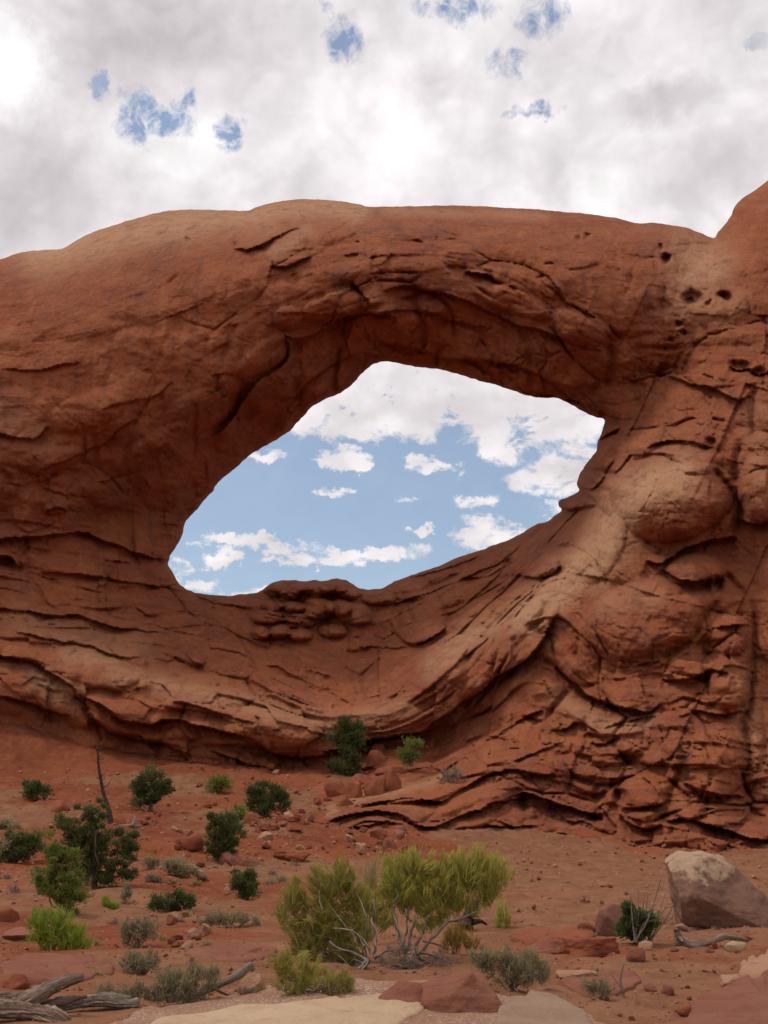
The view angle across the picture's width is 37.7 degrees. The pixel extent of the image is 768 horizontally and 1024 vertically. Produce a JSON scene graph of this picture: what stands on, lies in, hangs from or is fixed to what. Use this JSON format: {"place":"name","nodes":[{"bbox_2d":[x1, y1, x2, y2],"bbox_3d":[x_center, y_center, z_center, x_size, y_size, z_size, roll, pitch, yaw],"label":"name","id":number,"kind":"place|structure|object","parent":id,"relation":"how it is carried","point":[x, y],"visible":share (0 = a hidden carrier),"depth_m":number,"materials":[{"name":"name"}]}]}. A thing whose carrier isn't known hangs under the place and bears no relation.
{"place":"outdoors","nodes":[
{"label":"outdoors","id":0,"kind":"place"},
{"bbox_2d":[110,978,604,1023],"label":"gravel path","id":1,"kind":"structure","parent":0,"point":[151,1014],"depth_m":11.74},
{"bbox_2d":[151,993,424,1023],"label":"stone slab","id":2,"kind":"structure","parent":1,"relation":"on","point":[370,1009],"depth_m":11.02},
{"bbox_2d":[495,990,592,1023],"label":"stone slab","id":3,"kind":"structure","parent":1,"relation":"on","point":[534,1007],"depth_m":11.00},
{"bbox_2d":[0,722,767,1023],"bbox_3d":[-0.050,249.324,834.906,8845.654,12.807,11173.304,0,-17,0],"label":"ground","id":4,"kind":"structure","parent":0,"point":[28,749],"depth_m":34.39,"materials":[{"name":"soil"}]},
{"bbox_2d":[0,833,15,862],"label":"grey bush","id":5,"kind":"object","parent":4,"relation":"on","point":[6,842],"visible":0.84,"depth_m":38.55,"materials":[{"name":"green plant"}]},
{"bbox_2d":[0,907,19,921],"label":"rock","id":6,"kind":"object","parent":4,"relation":"on","point":[8,914],"visible":0.88,"depth_m":22.92,"materials":[{"name":"red stone"}]},
{"bbox_2d":[0,815,21,830],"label":"grey bush","id":7,"kind":"object","parent":4,"relation":"on","point":[6,823],"visible":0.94,"depth_m":46.05,"materials":[{"name":"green plant"}]},
{"bbox_2d":[3,973,30,989],"bbox_3d":[-4.443,5.680,13.587,0.324,0.189,0.227,-10,-19,29],"label":"rock","id":8,"kind":"object","parent":4,"relation":"on","point":[16,981],"visible":0.94,"depth_m":13.53,"materials":[{"name":"red stone"}]},
{"bbox_2d":[2,927,40,940],"bbox_3d":[-6.246,7.445,19.814,1.004,0.250,0.703,0,-17,0],"label":"rock outcrop","id":9,"kind":"object","parent":4,"relation":"on","point":[15,933],"visible":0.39,"depth_m":19.56,"materials":[{"name":"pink stone"}]},
{"bbox_2d":[0,828,48,862],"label":"green bush","id":10,"kind":"object","parent":4,"relation":"on","point":[26,845],"visible":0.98,"depth_m":38.63,"materials":[{"name":"green plant"}]},
{"bbox_2d":[19,777,56,800],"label":"green bush","id":11,"kind":"object","parent":4,"relation":"on","point":[31,787],"visible":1,"depth_m":58.26,"materials":[{"name":"green plant"}]},
{"bbox_2d":[0,973,86,1022],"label":"fallen log","id":12,"kind":"object","parent":4,"relation":"on","point":[30,1004],"visible":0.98,"depth_m":11.35,"materials":[{"name":"grey wood"}]},
{"bbox_2d":[19,903,93,950],"bbox_3d":[-5.102,6.541,17.641,1.148,0.805,0.506,0,-17,0],"label":"green bush","id":13,"kind":"object","parent":4,"relation":"on","point":[60,930],"visible":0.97,"depth_m":17.59,"materials":[{"name":"green plant"}]},
{"bbox_2d":[0,953,113,984],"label":"stone slab","id":14,"kind":"structure","parent":4,"relation":"on","point":[31,968],"depth_m":14.85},
{"bbox_2d":[26,827,91,916],"bbox_3d":[-7.065,7.839,24.399,1.453,1.984,0.897,0,-17,0],"label":"juniper tree","id":15,"kind":"object","parent":4,"relation":"on","point":[57,874],"visible":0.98,"depth_m":24.25,"materials":[{"name":"green plant"}]},
{"bbox_2d":[51,800,69,812],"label":"rock","id":16,"kind":"object","parent":4,"relation":"on","point":[59,805],"visible":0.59,"depth_m":53.06,"materials":[{"name":"red stone"}]},
{"bbox_2d":[50,796,143,887],"bbox_3d":[-7.689,8.924,30.132,2.561,2.527,1.364,3,-17,-10],"label":"juniper tree","id":17,"kind":"object","parent":4,"relation":"on","point":[92,844],"visible":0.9,"depth_m":29.95,"materials":[{"name":"green plant"}]},
{"bbox_2d":[58,992,139,1010],"bbox_3d":[-3.048,5.215,11.926,0.910,0.226,0.247,3,-17,-9],"label":"fallen log","id":18,"kind":"object","parent":4,"relation":"on","point":[114,1000],"visible":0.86,"depth_m":11.87,"materials":[{"name":"wood"}]},
{"bbox_2d":[95,744,113,823],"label":"dead tree","id":19,"kind":"object","parent":4,"relation":"on","point":[105,800],"visible":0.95,"depth_m":50.30,"materials":[{"name":"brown wood"}]},
{"bbox_2d":[100,892,119,909],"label":"green tuft","id":20,"kind":"object","parent":4,"relation":"on","point":[109,903],"visible":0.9,"depth_m":25.84,"materials":[{"name":"green plant"}]},
{"bbox_2d":[93,976,145,1001],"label":"sage bush","id":21,"kind":"object","parent":4,"relation":"on","point":[134,991],"visible":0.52,"depth_m":12.20,"materials":[{"name":"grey plant"}]},
{"bbox_2d":[116,879,132,903],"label":"grey bush","id":22,"kind":"object","parent":4,"relation":"on","point":[126,894],"visible":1,"depth_m":26.60,"materials":[{"name":"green plant"}]},
{"bbox_2d":[122,816,140,826],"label":"dead branch","id":23,"kind":"object","parent":4,"relation":"on","point":[132,824],"visible":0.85,"depth_m":49.36,"materials":[{"name":"wood"}]},
{"bbox_2d":[117,914,161,948],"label":"grey bush","id":24,"kind":"object","parent":4,"relation":"on","point":[128,932],"visible":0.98,"depth_m":18.28,"materials":[{"name":"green plant"}]},
{"bbox_2d":[116,946,164,974],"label":"grey bush","id":25,"kind":"object","parent":4,"relation":"on","point":[137,964],"visible":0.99,"depth_m":15.00,"materials":[{"name":"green plant"}]},
{"bbox_2d":[126,760,175,810],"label":"juniper tree","id":26,"kind":"object","parent":4,"relation":"on","point":[154,791],"visible":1,"depth_m":56.97,"materials":[{"name":"green plant"}]},
{"bbox_2d":[140,854,161,869],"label":"sage bush","id":27,"kind":"object","parent":4,"relation":"on","point":[152,863],"visible":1,"depth_m":36.66,"materials":[{"name":"grey plant"}]},
{"bbox_2d":[143,869,160,882],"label":"dry tuft","id":28,"kind":"object","parent":4,"relation":"on","point":[148,877],"visible":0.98,"depth_m":32.65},
{"bbox_2d":[166,916,174,924],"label":"stone","id":29,"kind":"object","parent":4,"relation":"on","point":[170,920],"visible":0.98,"depth_m":22.23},
{"bbox_2d":[145,885,200,912],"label":"juniper bush","id":30,"kind":"object","parent":4,"relation":"on","point":[188,900],"visible":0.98,"depth_m":24.48,"materials":[{"name":"green plant"}]},
{"bbox_2d":[171,912,182,920],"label":"stone","id":31,"kind":"object","parent":4,"relation":"on","point":[177,916],"visible":0.74,"depth_m":22.61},
{"bbox_2d":[155,852,200,877],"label":"bush","id":32,"kind":"object","parent":4,"relation":"on","point":[176,866],"visible":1,"depth_m":34.24,"materials":[{"name":"grey plant"}]},
{"bbox_2d":[140,958,221,1006],"bbox_3d":[-2.206,5.156,12.287,0.899,0.542,0.419,-3,-17,10],"label":"sage bush","id":33,"kind":"object","parent":4,"relation":"on","point":[169,986],"visible":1,"depth_m":12.24,"materials":[{"name":"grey plant"}]},
{"bbox_2d":[180,940,193,949],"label":"stone","id":34,"kind":"object","parent":4,"relation":"on","point":[188,945],"visible":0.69,"depth_m":17.60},
{"bbox_2d":[181,832,203,851],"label":"rock","id":35,"kind":"object","parent":4,"relation":"on","point":[193,842],"visible":0.94,"depth_m":43.90,"materials":[{"name":"red stone"}]},
{"bbox_2d":[187,928,200,938],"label":"stone","id":36,"kind":"object","parent":4,"relation":"on","point":[192,933],"visible":0.88,"depth_m":19.24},
{"bbox_2d":[189,877,203,885],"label":"grass tuft","id":37,"kind":"object","parent":4,"relation":"on","point":[194,882],"visible":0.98,"depth_m":31.98,"materials":[{"name":"plant"}]},
{"bbox_2d":[191,865,210,880],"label":"rock","id":38,"kind":"object","parent":4,"relation":"on","point":[203,876],"visible":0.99,"depth_m":34.31,"materials":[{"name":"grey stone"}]},
{"bbox_2d":[153,961,253,1002],"bbox_3d":[-2.038,5.333,12.702,1.129,0.471,0.358,0,-17,0],"label":"fallen branch","id":39,"kind":"object","parent":4,"relation":"on","point":[244,970],"visible":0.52,"depth_m":12.68,"materials":[{"name":"wood"}]},
{"bbox_2d":[201,923,211,933],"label":"stone","id":40,"kind":"object","parent":4,"relation":"on","point":[205,927],"visible":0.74,"depth_m":20.03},
{"bbox_2d":[201,772,238,793],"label":"green bush","id":41,"kind":"object","parent":4,"relation":"on","point":[216,784],"visible":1,"depth_m":67.78,"materials":[{"name":"green plant"}]},
{"bbox_2d":[201,807,252,862],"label":"juniper tree","id":42,"kind":"object","parent":4,"relation":"on","point":[221,830],"visible":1,"depth_m":42.06,"materials":[{"name":"green plant"}]},
{"bbox_2d":[196,908,262,927],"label":"sage bush","id":43,"kind":"object","parent":4,"relation":"on","point":[243,919],"visible":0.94,"depth_m":21.87,"materials":[{"name":"grey plant"}]},
{"bbox_2d":[184,944,277,962],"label":"stone slab","id":44,"kind":"structure","parent":4,"relation":"on","point":[243,952],"depth_m":17.14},
{"bbox_2d":[219,852,243,865],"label":"rock","id":45,"kind":"object","parent":4,"relation":"on","point":[231,858],"visible":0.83,"depth_m":41.57,"materials":[{"name":"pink stone"}]},
{"bbox_2d":[231,801,249,820],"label":"green bush","id":46,"kind":"object","parent":4,"relation":"on","point":[241,812],"visible":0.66,"depth_m":54.78,"materials":[{"name":"green plant"}]},
{"bbox_2d":[226,865,262,900],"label":"green bush","id":47,"kind":"object","parent":4,"relation":"on","point":[245,884],"visible":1,"depth_m":28.50,"materials":[{"name":"green plant"}]},
{"bbox_2d":[237,984,259,994],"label":"sage bush","id":48,"kind":"object","parent":4,"relation":"on","point":[249,991],"visible":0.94,"depth_m":12.33,"materials":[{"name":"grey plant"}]},
{"bbox_2d":[238,973,265,995],"bbox_3d":[-1.466,5.254,12.472,0.310,0.268,0.248,0,-17,0],"label":"rock","id":49,"kind":"object","parent":4,"relation":"on","point":[252,980],"visible":0.69,"depth_m":12.42,"materials":[{"name":"beige stone"}]},
{"bbox_2d":[243,812,260,823],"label":"stone","id":50,"kind":"object","parent":4,"relation":"on","point":[249,817],"visible":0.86,"depth_m":53.47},
{"bbox_2d":[257,823,268,831],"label":"stone","id":51,"kind":"object","parent":4,"relation":"on","point":[263,827],"visible":0.81,"depth_m":51.48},
{"bbox_2d":[258,831,272,839],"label":"stone","id":52,"kind":"object","parent":4,"relation":"on","point":[265,835],"visible":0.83,"depth_m":49.95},
{"bbox_2d":[242,778,295,816],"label":"juniper bush","id":53,"kind":"object","parent":4,"relation":"on","point":[261,799],"visible":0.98,"depth_m":57.93,"materials":[{"name":"green plant"}]},
{"bbox_2d":[273,850,310,861],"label":"rock","id":54,"kind":"object","parent":4,"relation":"on","point":[291,855],"visible":0.81,"depth_m":43.02,"materials":[{"name":"red stone"}]},
{"bbox_2d":[287,824,301,831],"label":"stone","id":55,"kind":"object","parent":4,"relation":"on","point":[294,827],"visible":1,"depth_m":52.56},
{"bbox_2d":[288,816,300,821],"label":"stone","id":56,"kind":"object","parent":4,"relation":"on","point":[294,819],"visible":1,"depth_m":55.02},
{"bbox_2d":[265,943,357,996],"bbox_3d":[-0.779,4.925,12.019,0.998,0.632,0.434,0,-17,0],"label":"broom shrub","id":57,"kind":"object","parent":4,"relation":"on","point":[286,971],"visible":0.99,"depth_m":11.98,"materials":[{"name":"green plant"}]},
{"bbox_2d":[318,817,329,823],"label":"stone","id":58,"kind":"object","parent":4,"relation":"on","point":[325,820],"visible":0.88,"depth_m":57.08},
{"bbox_2d":[274,850,393,969],"bbox_3d":[-0.732,5.686,15.893,1.730,1.787,1.398,0,-17,0],"label":"broom shrub","id":59,"kind":"object","parent":4,"relation":"on","point":[335,939],"visible":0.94,"depth_m":16.17,"materials":[{"name":"green plant"}]},
{"bbox_2d":[324,779,345,796],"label":"boulder","id":60,"kind":"object","parent":4,"relation":"on","point":[337,787],"visible":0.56,"depth_m":67.23,"materials":[{"name":"red stone"}]},
{"bbox_2d":[336,796,353,806],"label":"boulder","id":61,"kind":"object","parent":4,"relation":"on","point":[344,801],"visible":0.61,"depth_m":63.03,"materials":[{"name":"red stone"}]},
{"bbox_2d":[321,712,370,775],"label":"juniper tree","id":62,"kind":"object","parent":4,"relation":"on","point":[351,735],"visible":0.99,"depth_m":75.42,"materials":[{"name":"green plant"}]},
{"bbox_2d":[355,843,366,854],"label":"stone","id":63,"kind":"object","parent":4,"relation":"on","point":[359,849],"visible":0.99,"depth_m":47.72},
{"bbox_2d":[353,838,383,944],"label":"grass tuft","id":64,"kind":"object","parent":4,"relation":"on","point":[371,878],"visible":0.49,"depth_m":18.98,"materials":[{"name":"plant"}]},
{"bbox_2d":[370,827,384,839],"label":"stone","id":65,"kind":"object","parent":4,"relation":"on","point":[376,833],"visible":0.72,"depth_m":54.45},
{"bbox_2d":[0,181,767,852],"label":"sandstone arch","id":66,"kind":"structure","parent":4,"relation":"on","point":[590,661],"depth_m":90.37,"materials":[{"name":"stone"}]},
{"bbox_2d":[346,781,362,798],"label":"boulder","id":67,"kind":"object","parent":66,"relation":"on","point":[353,789],"visible":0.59,"depth_m":65.82,"materials":[{"name":"red stone"}]},
{"bbox_2d":[352,773,371,784],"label":"boulder","id":68,"kind":"object","parent":66,"relation":"on","point":[362,779],"visible":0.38,"depth_m":71.12,"materials":[{"name":"red stone"}]},
{"bbox_2d":[364,778,385,795],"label":"boulder","id":69,"kind":"object","parent":66,"relation":"on","point":[374,787],"visible":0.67,"depth_m":66.17,"materials":[{"name":"red stone"}]},
{"bbox_2d":[364,750,387,767],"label":"boulder","id":70,"kind":"object","parent":66,"relation":"on","point":[376,757],"visible":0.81,"depth_m":76.01,"materials":[{"name":"red stone"}]},
{"bbox_2d":[370,743,384,752],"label":"boulder","id":71,"kind":"object","parent":66,"relation":"on","point":[379,747],"visible":0.56,"depth_m":77.73,"materials":[{"name":"red stone"}]},
{"bbox_2d":[374,765,405,775],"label":"boulder","id":72,"kind":"object","parent":66,"relation":"on","point":[381,770],"visible":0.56,"depth_m":72.23,"materials":[{"name":"red stone"}]},
{"bbox_2d":[383,768,401,790],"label":"boulder","id":73,"kind":"object","parent":66,"relation":"on","point":[393,780],"visible":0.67,"depth_m":67.09,"materials":[{"name":"red stone"}]},
{"bbox_2d":[395,736,426,768],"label":"green bush","id":74,"kind":"object","parent":66,"relation":"on","point":[411,754],"visible":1,"depth_m":72.91,"materials":[{"name":"green plant"}]},
{"bbox_2d":[439,763,466,783],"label":"grey bush","id":75,"kind":"object","parent":66,"relation":"on","point":[447,778],"visible":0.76,"depth_m":69.09,"materials":[{"name":"plant"}]},
{"bbox_2d":[0,766,767,1023],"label":"stone chips","id":76,"kind":"object","parent":4,"relation":"on","point":[394,933],"visible":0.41,"depth_m":26.84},
{"bbox_2d":[383,838,394,848],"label":"stone","id":77,"kind":"object","parent":4,"relation":"on","point":[387,843],"visible":0.81,"depth_m":51.18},
{"bbox_2d":[394,829,404,837],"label":"stone","id":78,"kind":"object","parent":4,"relation":"on","point":[398,832],"visible":0.95,"depth_m":55.56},
{"bbox_2d":[378,980,421,1002],"bbox_3d":[0.264,5.056,11.793,0.687,0.266,0.550,0,-17,0],"label":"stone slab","id":79,"kind":"object","parent":4,"relation":"on","point":[405,991],"visible":0.4,"depth_m":11.66,"materials":[{"name":"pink stone"}]},
{"bbox_2d":[354,935,453,968],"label":"dry twigs","id":80,"kind":"object","parent":4,"relation":"on","point":[413,963],"visible":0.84,"depth_m":15.68,"materials":[{"name":"silver wood"}]},
{"bbox_2d":[361,840,516,963],"bbox_3d":[0.807,5.789,16.492,2.373,1.894,0.834,0,-17,0],"label":"broom shrub","id":81,"kind":"object","parent":4,"relation":"on","point":[401,889],"visible":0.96,"depth_m":16.53,"materials":[{"name":"green plant"}]},
{"bbox_2d":[440,920,480,953],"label":"dry tuft","id":82,"kind":"object","parent":4,"relation":"on","point":[449,936],"visible":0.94,"depth_m":17.11,"materials":[{"name":"yellow plant"}]},
{"bbox_2d":[420,971,501,1012],"bbox_3d":[0.776,4.981,11.601,0.841,0.464,0.673,2,-17,-5],"label":"boulder","id":83,"kind":"object","parent":4,"relation":"on","point":[464,992],"visible":0.73,"depth_m":11.38,"materials":[{"name":"red stone"}]},
{"bbox_2d":[456,899,486,929],"bbox_3d":[1.598,7.389,20.710,0.629,0.584,0.350,0,-17,0],"label":"dead stump","id":84,"kind":"object","parent":4,"relation":"on","point":[469,921],"visible":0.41,"depth_m":20.63,"materials":[{"name":"grey wood"}]},
{"bbox_2d":[493,897,511,928],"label":"green tuft","id":85,"kind":"object","parent":4,"relation":"on","point":[503,919],"visible":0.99,"depth_m":21.22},
{"bbox_2d":[465,939,550,991],"bbox_3d":[1.494,5.463,13.534,1.049,0.622,0.493,0,-17,0],"label":"sage bush","id":86,"kind":"object","parent":4,"relation":"on","point":[514,965],"visible":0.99,"depth_m":13.49,"materials":[{"name":"grey plant"}]},
{"bbox_2d":[527,940,562,954],"bbox_3d":[2.599,6.814,17.595,0.754,0.222,0.528,0,-17,0],"label":"rock outcrop","id":87,"kind":"object","parent":4,"relation":"on","point":[549,946],"visible":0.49,"depth_m":17.49,"materials":[{"name":"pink stone"}]},
{"bbox_2d":[509,926,595,944],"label":"stone slab","id":88,"kind":"structure","parent":4,"relation":"on","point":[536,934],"depth_m":19.40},
{"bbox_2d":[555,969,598,978],"bbox_3d":[2.548,6.098,14.803,0.585,0.131,0.409,-3,-17,8],"label":"rock outcrop","id":89,"kind":"object","parent":4,"relation":"on","point":[560,974],"visible":0.57,"depth_m":14.69,"materials":[{"name":"beige stone"}]},
{"bbox_2d":[577,922,595,931],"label":"rock","id":90,"kind":"object","parent":4,"relation":"on","point":[585,925],"visible":0.69,"depth_m":19.83,"materials":[{"name":"red stone"}]},
{"bbox_2d":[559,937,619,956],"bbox_3d":[3.139,6.636,17.180,0.927,0.303,0.649,-3,-17,8],"label":"rock outcrop","id":91,"kind":"object","parent":4,"relation":"on","point":[598,947],"visible":0.88,"depth_m":16.92,"materials":[{"name":"red stone"}]},
{"bbox_2d":[578,974,616,999],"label":"dry tuft","id":92,"kind":"object","parent":4,"relation":"on","point":[592,986],"visible":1,"depth_m":12.66,"materials":[{"name":"grey plant"}]},
{"bbox_2d":[562,970,640,997],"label":"stone slab","id":93,"kind":"structure","parent":4,"relation":"on","point":[631,980],"depth_m":14.04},
{"bbox_2d":[595,904,622,936],"bbox_3d":[3.996,7.133,19.578,0.574,0.593,0.459,14,-22,-38],"label":"boulder","id":94,"kind":"object","parent":4,"relation":"on","point":[607,914],"visible":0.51,"depth_m":19.44,"materials":[{"name":"brown stone"}]},
{"bbox_2d":[610,964,625,997],"bbox_3d":[2.714,5.431,12.959,0.174,0.405,0.173,0,-17,0],"label":"dry stick","id":95,"kind":"object","parent":4,"relation":"on","point":[620,985],"visible":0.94,"depth_m":12.97,"materials":[{"name":"grey wood"}]},
{"bbox_2d":[626,947,645,961],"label":"rock","id":96,"kind":"object","parent":4,"relation":"on","point":[635,954],"visible":0.96,"depth_m":15.65,"materials":[{"name":"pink stone"}]},
{"bbox_2d":[638,941,652,950],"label":"rock","id":97,"kind":"object","parent":4,"relation":"on","point":[646,945],"visible":0.78,"depth_m":17.09,"materials":[{"name":"beige stone"}]},
{"bbox_2d":[610,868,683,943],"bbox_3d":[4.236,6.327,17.902,1.190,1.240,0.798,0,-17,0],"label":"green bush","id":98,"kind":"object","parent":4,"relation":"on","point":[635,924],"visible":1,"depth_m":17.82,"materials":[{"name":"green plant"}]},
{"bbox_2d":[643,982,656,991],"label":"rock","id":99,"kind":"object","parent":4,"relation":"on","point":[649,987],"visible":0.9,"depth_m":13.49,"materials":[{"name":"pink stone"}]},
{"bbox_2d":[661,984,673,995],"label":"rock","id":100,"kind":"object","parent":4,"relation":"on","point":[667,989],"visible":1,"depth_m":12.96,"materials":[{"name":"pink stone"}]},
{"bbox_2d":[674,923,687,930],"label":"rock","id":101,"kind":"object","parent":4,"relation":"on","point":[681,926],"visible":0.86,"depth_m":20.68,"materials":[{"name":"beige stone"}]},
{"bbox_2d":[675,1003,691,1015],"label":"rock","id":102,"kind":"object","parent":4,"relation":"on","point":[684,1010],"visible":0.79,"depth_m":11.32,"materials":[{"name":"red stone"}]},
{"bbox_2d":[673,928,748,947],"bbox_3d":[5.161,6.766,17.698,1.268,0.405,0.256,2,-17,-7],"label":"driftwood","id":103,"kind":"object","parent":4,"relation":"on","point":[680,939],"visible":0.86,"depth_m":17.69,"materials":[{"name":"grey wood"}]},
{"bbox_2d":[665,851,767,928],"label":"boulder","id":104,"kind":"object","parent":4,"relation":"on","point":[717,890],"visible":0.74,"depth_m":21.11,"materials":[{"name":"stone"}]},
{"bbox_2d":[681,969,767,1023],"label":"stone slab","id":105,"kind":"structure","parent":4,"relation":"on","point":[743,1000],"depth_m":11.18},
{"bbox_2d":[720,974,746,986],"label":"rock outcrop","id":106,"kind":"object","parent":4,"relation":"on","point":[727,979],"visible":0.41,"depth_m":13.38,"materials":[{"name":"beige stone"}]},
{"bbox_2d":[725,941,746,951],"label":"rock","id":107,"kind":"object","parent":4,"relation":"on","point":[731,946],"visible":0.86,"depth_m":17.50,"materials":[{"name":"yellow stone"}]},
{"bbox_2d":[739,949,767,978],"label":"stone slab","id":108,"kind":"structure","parent":4,"relation":"on","point":[753,966],"depth_m":14.77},
{"bbox_2d":[0,0,767,595],"label":"sky","id":109,"kind":"structure","parent":0,"point":[113,112],"materials":[{"name":"white"}]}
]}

